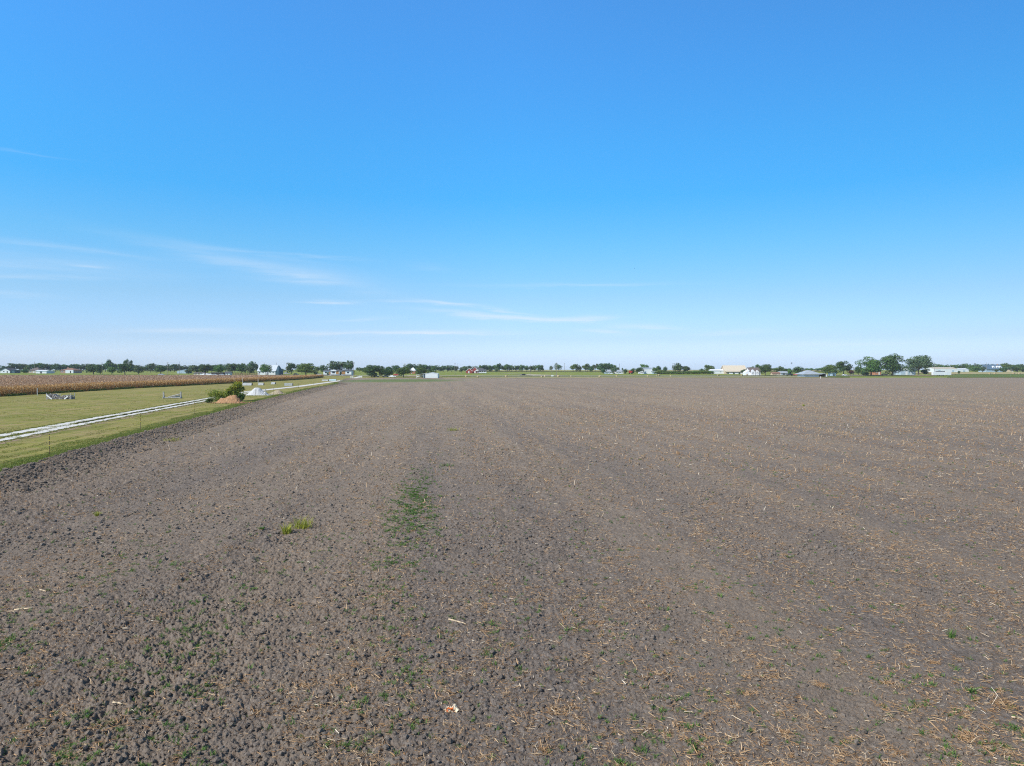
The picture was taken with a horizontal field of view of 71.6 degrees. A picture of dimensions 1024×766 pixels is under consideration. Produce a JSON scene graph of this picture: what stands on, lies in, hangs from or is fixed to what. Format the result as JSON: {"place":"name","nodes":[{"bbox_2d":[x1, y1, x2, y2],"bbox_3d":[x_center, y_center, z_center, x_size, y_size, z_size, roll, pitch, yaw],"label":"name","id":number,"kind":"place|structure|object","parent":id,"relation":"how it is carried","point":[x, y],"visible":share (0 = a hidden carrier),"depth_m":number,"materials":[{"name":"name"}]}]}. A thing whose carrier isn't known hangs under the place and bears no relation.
{"place":"outdoors","nodes":[
{"label":"outdoors","id":0,"kind":"place"},
{"bbox_2d":[35,398,212,430],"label":"grass strip","id":1,"kind":"object","parent":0,"point":[99,419],"depth_m":81.57,"materials":[{"name":"grass"}]},
{"bbox_2d":[0,392,247,442],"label":"track grass","id":2,"kind":"structure","parent":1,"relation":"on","point":[18,434],"depth_m":81.20,"materials":[{"name":"green plant"}]},
{"bbox_2d":[0,386,304,443],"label":"driveway shoulder","id":3,"kind":"object","parent":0,"point":[39,435],"visible":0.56,"depth_m":75.91},
{"bbox_2d":[0,382,338,470],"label":"edge grass","id":4,"kind":"structure","parent":0,"point":[36,458],"depth_m":62.13,"materials":[{"name":"green plant"}]},
{"bbox_2d":[0,376,359,436],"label":"driveway track","id":5,"kind":"structure","parent":0,"point":[22,431],"depth_m":86.49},
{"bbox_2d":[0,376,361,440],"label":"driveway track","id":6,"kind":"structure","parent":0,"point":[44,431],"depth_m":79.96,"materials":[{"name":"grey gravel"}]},
{"bbox_2d":[0,376,442,466],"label":"lawn","id":7,"kind":"structure","parent":0,"point":[32,411],"depth_m":112.09,"materials":[{"name":"green plant"}]},
{"bbox_2d":[46,393,74,398],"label":"log jump","id":8,"kind":"object","parent":7,"relation":"on","point":[54,396],"visible":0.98,"depth_m":142.69,"materials":[{"name":"grey wood"}]},
{"bbox_2d":[4,377,322,395],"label":"corn edge weeds","id":9,"kind":"object","parent":7,"relation":"on","point":[14,394],"visible":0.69,"depth_m":221.09,"materials":[{"name":"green plant"}]},
{"bbox_2d":[162,392,181,397],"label":"rail jump","id":10,"kind":"object","parent":7,"relation":"on","point":[178,396],"visible":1,"depth_m":147.36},
{"bbox_2d":[205,389,224,400],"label":"weed clump","id":11,"kind":"object","parent":7,"relation":"on","point":[217,394],"visible":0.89,"depth_m":134.45,"materials":[{"name":"green plant"}]},
{"bbox_2d":[215,395,243,402],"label":"dirt mound","id":12,"kind":"object","parent":7,"relation":"on","point":[232,399],"visible":0.83,"depth_m":127.04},
{"bbox_2d":[222,381,245,397],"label":"flowering bush","id":13,"kind":"object","parent":7,"relation":"on","point":[235,388],"visible":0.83,"depth_m":134.56,"materials":[{"name":"green plant"}]},
{"bbox_2d":[247,388,268,394],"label":"gravel pile","id":14,"kind":"object","parent":7,"relation":"on","point":[259,391],"visible":0.78,"depth_m":166.52,"materials":[{"name":"stone"}]},
{"bbox_2d":[362,365,380,376],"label":"tree","id":15,"kind":"object","parent":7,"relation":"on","point":[368,369],"visible":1,"depth_m":503.29,"materials":[{"name":"green plant"}]},
{"bbox_2d":[378,368,386,376],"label":"tree","id":16,"kind":"object","parent":7,"relation":"on","point":[381,371],"visible":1,"depth_m":506.46,"materials":[{"name":"green plant"}]},
{"bbox_2d":[384,366,395,375],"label":"tree","id":17,"kind":"object","parent":7,"relation":"on","point":[389,370],"visible":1,"depth_m":505.81,"materials":[{"name":"green plant"}]},
{"bbox_2d":[395,367,412,376],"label":"tree","id":18,"kind":"object","parent":7,"relation":"on","point":[403,370],"visible":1,"depth_m":500.83,"materials":[{"name":"green plant"}]},
{"bbox_2d":[415,367,427,374],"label":"tree","id":19,"kind":"object","parent":7,"relation":"on","point":[420,371],"visible":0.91,"depth_m":560.92,"materials":[{"name":"green plant"}]},
{"bbox_2d":[416,372,438,377],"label":"white shed","id":20,"kind":"structure","parent":7,"relation":"on","point":[431,375],"depth_m":483.96,"materials":[{"name":"white metal"}]},
{"bbox_2d":[324,375,677,375],"bbox_3d":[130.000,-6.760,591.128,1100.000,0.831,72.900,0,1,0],"label":"road","id":21,"kind":"structure","parent":0,"point":[507,375],"depth_m":565.55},
{"bbox_2d":[0,378,1023,765],"bbox_3d":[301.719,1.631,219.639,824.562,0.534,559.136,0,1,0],"label":"plowed field","id":22,"kind":"structure","parent":0,"point":[70,678],"depth_m":20.65,"materials":[{"name":"soil"}]},
{"bbox_2d":[22,674,44,687],"bbox_3d":[-8.922,5.601,13.307,0.386,0.193,0.457,1,2,44],"label":"straw clump","id":23,"kind":"object","parent":22,"relation":"on","point":[39,683],"visible":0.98,"depth_m":13.31,"materials":[{"name":"brown plant"}]},
{"bbox_2d":[247,705,263,717],"bbox_3d":[-4.416,5.664,12.240,0.296,0.163,0.303,0,1,0],"label":"straw clump","id":24,"kind":"object","parent":22,"relation":"on","point":[258,710],"visible":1,"depth_m":12.22,"materials":[{"name":"brown plant"}]},
{"bbox_2d":[279,523,292,534],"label":"weed","id":25,"kind":"object","parent":22,"relation":"on","point":[286,530],"visible":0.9,"depth_m":25.73,"materials":[{"name":"green plant"}]},
{"bbox_2d":[290,515,314,528],"bbox_3d":[-7.846,5.205,26.655,1.192,0.559,0.940,-1,1,-32],"label":"weed","id":26,"kind":"object","parent":22,"relation":"on","point":[301,525],"visible":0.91,"depth_m":26.58,"materials":[{"name":"green plant"}]},
{"bbox_2d":[445,704,458,712],"bbox_3d":[-1.043,5.703,12.403,0.265,0.121,0.164,0,1,0],"label":"wrapper","id":27,"kind":"object","parent":22,"relation":"on","point":[453,707],"visible":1,"depth_m":12.43,"materials":[{"name":"white plastic"}]},
{"bbox_2d":[0,382,1023,765],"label":"straw","id":28,"kind":"object","parent":22,"relation":"on","point":[654,728],"visible":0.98,"depth_m":18.46,"materials":[{"name":"beige plant"}]},
{"bbox_2d":[0,408,1023,765],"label":"green sprouts","id":29,"kind":"object","parent":22,"relation":"on","point":[400,544],"visible":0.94,"depth_m":15.28,"materials":[{"name":"green plant"}]},
{"bbox_2d":[531,740,553,755],"bbox_3d":[0.469,5.648,10.972,0.342,0.181,0.354,-1,1,-30],"label":"straw clump","id":30,"kind":"object","parent":22,"relation":"on","point":[542,750],"visible":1,"depth_m":10.97,"materials":[{"name":"beige plant"}]},
{"bbox_2d":[549,700,560,712],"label":"straw clump","id":31,"kind":"object","parent":22,"relation":"on","point":[554,707],"visible":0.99,"depth_m":12.31,"materials":[{"name":"beige plant"}]},
{"bbox_2d":[776,725,796,741],"bbox_3d":[4.431,5.636,11.504,0.363,0.168,0.410,1,1,33],"label":"straw clump","id":32,"kind":"object","parent":22,"relation":"on","point":[783,732],"visible":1,"depth_m":11.49,"materials":[{"name":"beige plant"}]},
{"bbox_2d":[809,675,829,688],"bbox_3d":[5.802,5.633,13.361,0.367,0.178,0.427,0,1,-16],"label":"straw clump","id":33,"kind":"object","parent":22,"relation":"on","point":[817,684],"visible":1,"depth_m":13.35,"materials":[{"name":"beige plant"}]},
{"bbox_2d":[883,742,909,759],"bbox_3d":[5.911,5.659,10.912,0.346,0.141,0.385,0,1,0],"label":"straw clump","id":34,"kind":"object","parent":22,"relation":"on","point":[894,754],"visible":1,"depth_m":10.92,"materials":[{"name":"beige plant"}]},
{"bbox_2d":[926,658,942,664],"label":"straw clump","id":35,"kind":"object","parent":22,"relation":"on","point":[933,662],"visible":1,"depth_m":14.31,"materials":[{"name":"beige plant"}]},
{"bbox_2d":[946,627,956,637],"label":"weed","id":36,"kind":"object","parent":22,"relation":"on","point":[950,635],"visible":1,"depth_m":15.73,"materials":[{"name":"green plant"}]},
{"bbox_2d":[945,727,985,746],"bbox_3d":[7.223,5.613,11.358,0.498,0.185,0.525,0,1,-21],"label":"straw clump","id":37,"kind":"object","parent":22,"relation":"on","point":[963,735],"visible":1,"depth_m":11.33,"materials":[{"name":"beige plant"}]},
{"bbox_2d":[963,684,984,692],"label":"weed","id":38,"kind":"object","parent":22,"relation":"on","point":[971,690],"visible":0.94,"depth_m":13.01,"materials":[{"name":"green plant"}]},
{"bbox_2d":[977,688,1022,711],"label":"straw clump","id":39,"kind":"object","parent":22,"relation":"on","point":[1003,702],"visible":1,"depth_m":12.55,"materials":[{"name":"beige plant"}]},
{"bbox_2d":[0,370,1023,439],"bbox_3d":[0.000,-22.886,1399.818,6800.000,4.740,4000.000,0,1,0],"label":"ground","id":40,"kind":"structure","parent":0,"point":[457,372],"depth_m":622.25,"materials":[{"name":"green plant"}]},
{"bbox_2d":[0,368,20,372],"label":"white house","id":41,"kind":"structure","parent":40,"relation":"on","point":[8,370],"depth_m":705.75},
{"bbox_2d":[6,363,19,369],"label":"tree","id":42,"kind":"object","parent":40,"relation":"on","point":[13,365],"visible":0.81,"depth_m":876.73,"materials":[{"name":"green plant"}]},
{"bbox_2d":[29,368,43,372],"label":"brown house","id":43,"kind":"structure","parent":40,"relation":"on","point":[33,370],"depth_m":706.64,"materials":[{"name":"beige"}]},
{"bbox_2d":[36,370,51,372],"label":"shed","id":44,"kind":"structure","parent":40,"relation":"on","point":[43,371],"depth_m":684.94,"materials":[{"name":"white metal"}]},
{"bbox_2d":[50,363,60,371],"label":"tree","id":45,"kind":"object","parent":40,"relation":"on","point":[55,367],"visible":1,"depth_m":868.79,"materials":[{"name":"green plant"}]},
{"bbox_2d":[60,367,81,372],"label":"brick house","id":46,"kind":"structure","parent":40,"relation":"on","point":[70,370],"depth_m":706.79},
{"bbox_2d":[85,365,96,373],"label":"tree","id":47,"kind":"object","parent":40,"relation":"on","point":[91,369],"visible":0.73,"depth_m":625.86,"materials":[{"name":"green plant"}]},
{"bbox_2d":[95,364,104,374],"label":"tree","id":48,"kind":"object","parent":40,"relation":"on","point":[98,368],"visible":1,"depth_m":615.39,"materials":[{"name":"green plant"}]},
{"bbox_2d":[104,360,113,368],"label":"tree","id":49,"kind":"object","parent":40,"relation":"on","point":[108,363],"visible":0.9,"depth_m":817.08,"materials":[{"name":"green plant"}]},
{"bbox_2d":[107,367,116,372],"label":"tree","id":50,"kind":"object","parent":40,"relation":"on","point":[112,369],"visible":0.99,"depth_m":615.23,"materials":[{"name":"green plant"}]},
{"bbox_2d":[116,363,133,374],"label":"tree","id":51,"kind":"object","parent":40,"relation":"on","point":[122,367],"visible":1,"depth_m":603.01,"materials":[{"name":"green plant"}]},
{"bbox_2d":[133,365,144,373],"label":"tree","id":52,"kind":"object","parent":40,"relation":"on","point":[139,368],"visible":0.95,"depth_m":653.96,"materials":[{"name":"green plant"}]},
{"bbox_2d":[0,375,296,395],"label":"corn leaf mass","id":53,"kind":"object","parent":40,"relation":"on","point":[120,376],"visible":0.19,"depth_m":443.39,"materials":[{"name":"brown plant"}]},
{"bbox_2d":[0,374,297,386],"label":"corn tops","id":54,"kind":"object","parent":53,"relation":"on","point":[18,380],"visible":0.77,"depth_m":331.03,"materials":[{"name":"brown plant"}]},
{"bbox_2d":[146,363,154,372],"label":"tree","id":55,"kind":"object","parent":40,"relation":"on","point":[151,367],"visible":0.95,"depth_m":757.29,"materials":[{"name":"green plant"}]},
{"bbox_2d":[154,365,166,373],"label":"tree","id":56,"kind":"object","parent":40,"relation":"on","point":[160,368],"visible":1,"depth_m":625.63,"materials":[{"name":"green plant"}]},
{"bbox_2d":[0,374,323,395],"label":"corn","id":57,"kind":"object","parent":40,"relation":"on","point":[86,386],"visible":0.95,"depth_m":222.49,"materials":[{"name":"brown plant"}]},
{"bbox_2d":[167,364,179,371],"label":"tree","id":58,"kind":"object","parent":40,"relation":"on","point":[173,366],"visible":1,"depth_m":866.42,"materials":[{"name":"green plant"}]},
{"bbox_2d":[0,383,350,492],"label":"fresh clods","id":59,"kind":"object","parent":40,"relation":"on","point":[26,487],"visible":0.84,"depth_m":51.93,"materials":[{"name":"soil"}]},
{"bbox_2d":[188,365,199,371],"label":"tree","id":60,"kind":"object","parent":40,"relation":"on","point":[194,369],"visible":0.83,"depth_m":613.89,"materials":[{"name":"green plant"}]},
{"bbox_2d":[198,364,212,372],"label":"tree","id":61,"kind":"object","parent":40,"relation":"on","point":[204,368],"visible":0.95,"depth_m":604.07,"materials":[{"name":"green plant"}]},
{"bbox_2d":[213,365,223,371],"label":"tree","id":62,"kind":"object","parent":40,"relation":"on","point":[218,368],"visible":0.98,"depth_m":603.54,"materials":[{"name":"green plant"}]},
{"bbox_2d":[226,363,236,373],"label":"tree","id":63,"kind":"object","parent":40,"relation":"on","point":[230,367],"visible":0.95,"depth_m":654.79,"materials":[{"name":"green plant"}]},
{"bbox_2d":[236,364,245,373],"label":"tree","id":64,"kind":"object","parent":40,"relation":"on","point":[241,368],"visible":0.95,"depth_m":641.17,"materials":[{"name":"green plant"}]},
{"bbox_2d":[244,366,254,372],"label":"tree","id":65,"kind":"object","parent":40,"relation":"on","point":[250,369],"visible":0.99,"depth_m":627.81,"materials":[{"name":"green plant"}]},
{"bbox_2d":[247,361,255,368],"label":"tree","id":66,"kind":"object","parent":40,"relation":"on","point":[251,363],"visible":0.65,"depth_m":758.25,"materials":[{"name":"green plant"}]},
{"bbox_2d":[259,364,272,372],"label":"tree","id":67,"kind":"object","parent":40,"relation":"on","point":[263,368],"visible":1,"depth_m":585.57,"materials":[{"name":"green plant"}]},
{"bbox_2d":[257,363,282,374],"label":"farmhouse","id":68,"kind":"object","parent":40,"relation":"on","point":[277,369],"visible":0.74,"depth_m":605.15,"materials":[{"name":"white"}]},
{"bbox_2d":[285,363,296,373],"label":"tree","id":69,"kind":"object","parent":40,"relation":"on","point":[290,366],"visible":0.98,"depth_m":641.09,"materials":[{"name":"green plant"}]},
{"bbox_2d":[294,363,316,374],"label":"tree","id":70,"kind":"object","parent":40,"relation":"on","point":[306,368],"visible":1,"depth_m":580.58,"materials":[{"name":"green plant"}]},
{"bbox_2d":[319,365,327,371],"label":"tree","id":71,"kind":"object","parent":40,"relation":"on","point":[322,368],"visible":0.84,"depth_m":627.79,"materials":[{"name":"green plant"}]},
{"bbox_2d":[326,361,338,369],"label":"tree","id":72,"kind":"object","parent":40,"relation":"on","point":[333,365],"visible":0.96,"depth_m":687.84,"materials":[{"name":"green plant"}]},
{"bbox_2d":[323,370,352,374],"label":"mobile home","id":73,"kind":"object","parent":40,"relation":"on","point":[343,372],"visible":0.84,"depth_m":575.32,"materials":[{"name":"white"}]},
{"bbox_2d":[335,361,343,369],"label":"tree","id":74,"kind":"object","parent":40,"relation":"on","point":[340,365],"visible":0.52,"depth_m":696.88,"materials":[{"name":"green plant"}]},
{"bbox_2d":[342,360,353,369],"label":"tree","id":75,"kind":"object","parent":40,"relation":"on","point":[347,366],"visible":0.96,"depth_m":688.65,"materials":[{"name":"green plant"}]},
{"bbox_2d":[466,366,485,372],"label":"red brick house","id":76,"kind":"structure","parent":40,"relation":"on","point":[474,369],"depth_m":693.41,"materials":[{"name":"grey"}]},
{"bbox_2d":[596,363,604,371],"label":"tree","id":77,"kind":"object","parent":40,"relation":"on","point":[600,367],"visible":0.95,"depth_m":813.15,"materials":[{"name":"green plant"}]},
{"bbox_2d":[641,368,651,373],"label":"white hall","id":78,"kind":"structure","parent":40,"relation":"on","point":[647,370],"depth_m":659.71,"materials":[{"name":"white"}]},
{"bbox_2d":[671,363,682,371],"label":"tree","id":79,"kind":"object","parent":40,"relation":"on","point":[678,367],"visible":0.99,"depth_m":697.44,"materials":[{"name":"green plant"}]},
{"bbox_2d":[681,366,690,371],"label":"tree","id":80,"kind":"object","parent":40,"relation":"on","point":[686,368],"visible":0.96,"depth_m":698.53,"materials":[{"name":"green plant"}]},
{"bbox_2d":[704,365,714,370],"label":"tree","id":81,"kind":"object","parent":40,"relation":"on","point":[708,367],"visible":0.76,"depth_m":679.00,"materials":[{"name":"green plant"}]},
{"bbox_2d":[708,369,723,373],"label":"white building","id":82,"kind":"structure","parent":40,"relation":"on","point":[718,371],"depth_m":659.73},
{"bbox_2d":[721,365,745,373],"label":"cream hall","id":83,"kind":"structure","parent":40,"relation":"on","point":[732,369],"depth_m":656.98,"materials":[{"name":"beige metal"}]},
{"bbox_2d":[743,367,760,374],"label":"white cottage","id":84,"kind":"structure","parent":40,"relation":"on","point":[752,371],"depth_m":581.98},
{"bbox_2d":[758,364,772,375],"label":"tree","id":85,"kind":"object","parent":40,"relation":"on","point":[765,368],"visible":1,"depth_m":571.70,"materials":[{"name":"green plant"}]},
{"bbox_2d":[773,367,787,371],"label":"tree","id":86,"kind":"object","parent":40,"relation":"on","point":[782,369],"visible":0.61,"depth_m":641.27,"materials":[{"name":"green plant"}]},
{"bbox_2d":[792,366,805,372],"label":"tree","id":87,"kind":"object","parent":40,"relation":"on","point":[798,370],"visible":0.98,"depth_m":637.22,"materials":[{"name":"green plant"}]},
{"bbox_2d":[796,370,826,376],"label":"hip barn","id":88,"kind":"structure","parent":40,"relation":"on","point":[808,373],"depth_m":521.61,"materials":[{"name":"white metal"}]},
{"bbox_2d":[821,364,836,373],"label":"tree","id":89,"kind":"object","parent":40,"relation":"on","point":[831,369],"visible":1,"depth_m":551.63,"materials":[{"name":"green plant"}]},
{"bbox_2d":[835,361,852,373],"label":"tree","id":90,"kind":"object","parent":40,"relation":"on","point":[841,366],"visible":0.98,"depth_m":602.86,"materials":[{"name":"green plant"}]},
{"bbox_2d":[854,365,862,374],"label":"tree","id":91,"kind":"object","parent":40,"relation":"on","point":[857,369],"visible":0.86,"depth_m":615.38,"materials":[{"name":"green plant"}]},
{"bbox_2d":[854,356,883,375],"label":"tree","id":92,"kind":"object","parent":40,"relation":"on","point":[873,365],"visible":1,"depth_m":565.58,"materials":[{"name":"green plant"}]},
{"bbox_2d":[880,353,908,375],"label":"tree","id":93,"kind":"object","parent":40,"relation":"on","point":[891,363],"visible":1,"depth_m":562.54,"materials":[{"name":"green plant"}]},
{"bbox_2d":[893,368,915,374],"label":"blue hall","id":94,"kind":"structure","parent":40,"relation":"on","point":[906,372],"depth_m":598.45,"materials":[{"name":"metal"}]},
{"bbox_2d":[904,355,934,374],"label":"tree","id":95,"kind":"object","parent":40,"relation":"on","point":[918,363],"visible":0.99,"depth_m":590.92,"materials":[{"name":"green plant"}]},
{"bbox_2d":[924,367,957,371],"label":"white warehouse","id":96,"kind":"structure","parent":40,"relation":"on","point":[945,369],"depth_m":832.22,"materials":[{"name":"white metal"}]},
{"bbox_2d":[932,371,950,375],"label":"trailer","id":97,"kind":"object","parent":40,"relation":"on","point":[939,373],"visible":1,"depth_m":561.51,"materials":[{"name":"white paint"}]},
{"bbox_2d":[957,368,968,371],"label":"white warehouse","id":98,"kind":"structure","parent":40,"relation":"on","point":[963,369],"depth_m":884.49,"materials":[{"name":"white metal"}]},
{"bbox_2d":[968,366,983,370],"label":"tree","id":99,"kind":"object","parent":40,"relation":"on","point":[976,369],"visible":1,"depth_m":785.45,"materials":[{"name":"green plant"}]},
{"bbox_2d":[978,364,1002,371],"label":"blue roofed house","id":100,"kind":"structure","parent":40,"relation":"on","point":[991,367],"depth_m":853.90,"materials":[{"name":"metal"}]},
{"bbox_2d":[1010,366,1023,371],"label":"tree","id":101,"kind":"object","parent":40,"relation":"on","point":[1016,368],"visible":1,"depth_m":787.62,"materials":[{"name":"green plant"}]},
{"bbox_2d":[0,0,1023,369],"label":"sky","id":102,"kind":"structure","parent":0,"point":[694,184],"materials":[{"name":"blue"}]},
{"bbox_2d":[439,377,782,377],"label":"verge","id":103,"kind":"structure","parent":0,"point":[610,377],"depth_m":494.39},
{"bbox_2d":[486,370,820,370],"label":"stubble","id":104,"kind":"object","parent":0,"point":[596,370],"visible":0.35,"depth_m":1217.86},
{"bbox_2d":[739,376,819,376],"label":"farm track","id":105,"kind":"structure","parent":0,"point":[770,376],"depth_m":527.44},
{"bbox_2d":[891,372,1023,373],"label":"pasture","id":106,"kind":"structure","parent":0,"point":[980,372],"depth_m":738.10,"materials":[{"name":"green plant"}]},
{"bbox_2d":[948,374,1023,376],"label":"rank grass","id":107,"kind":"structure","parent":0,"point":[989,375],"depth_m":562.76,"materials":[{"name":"green plant"}]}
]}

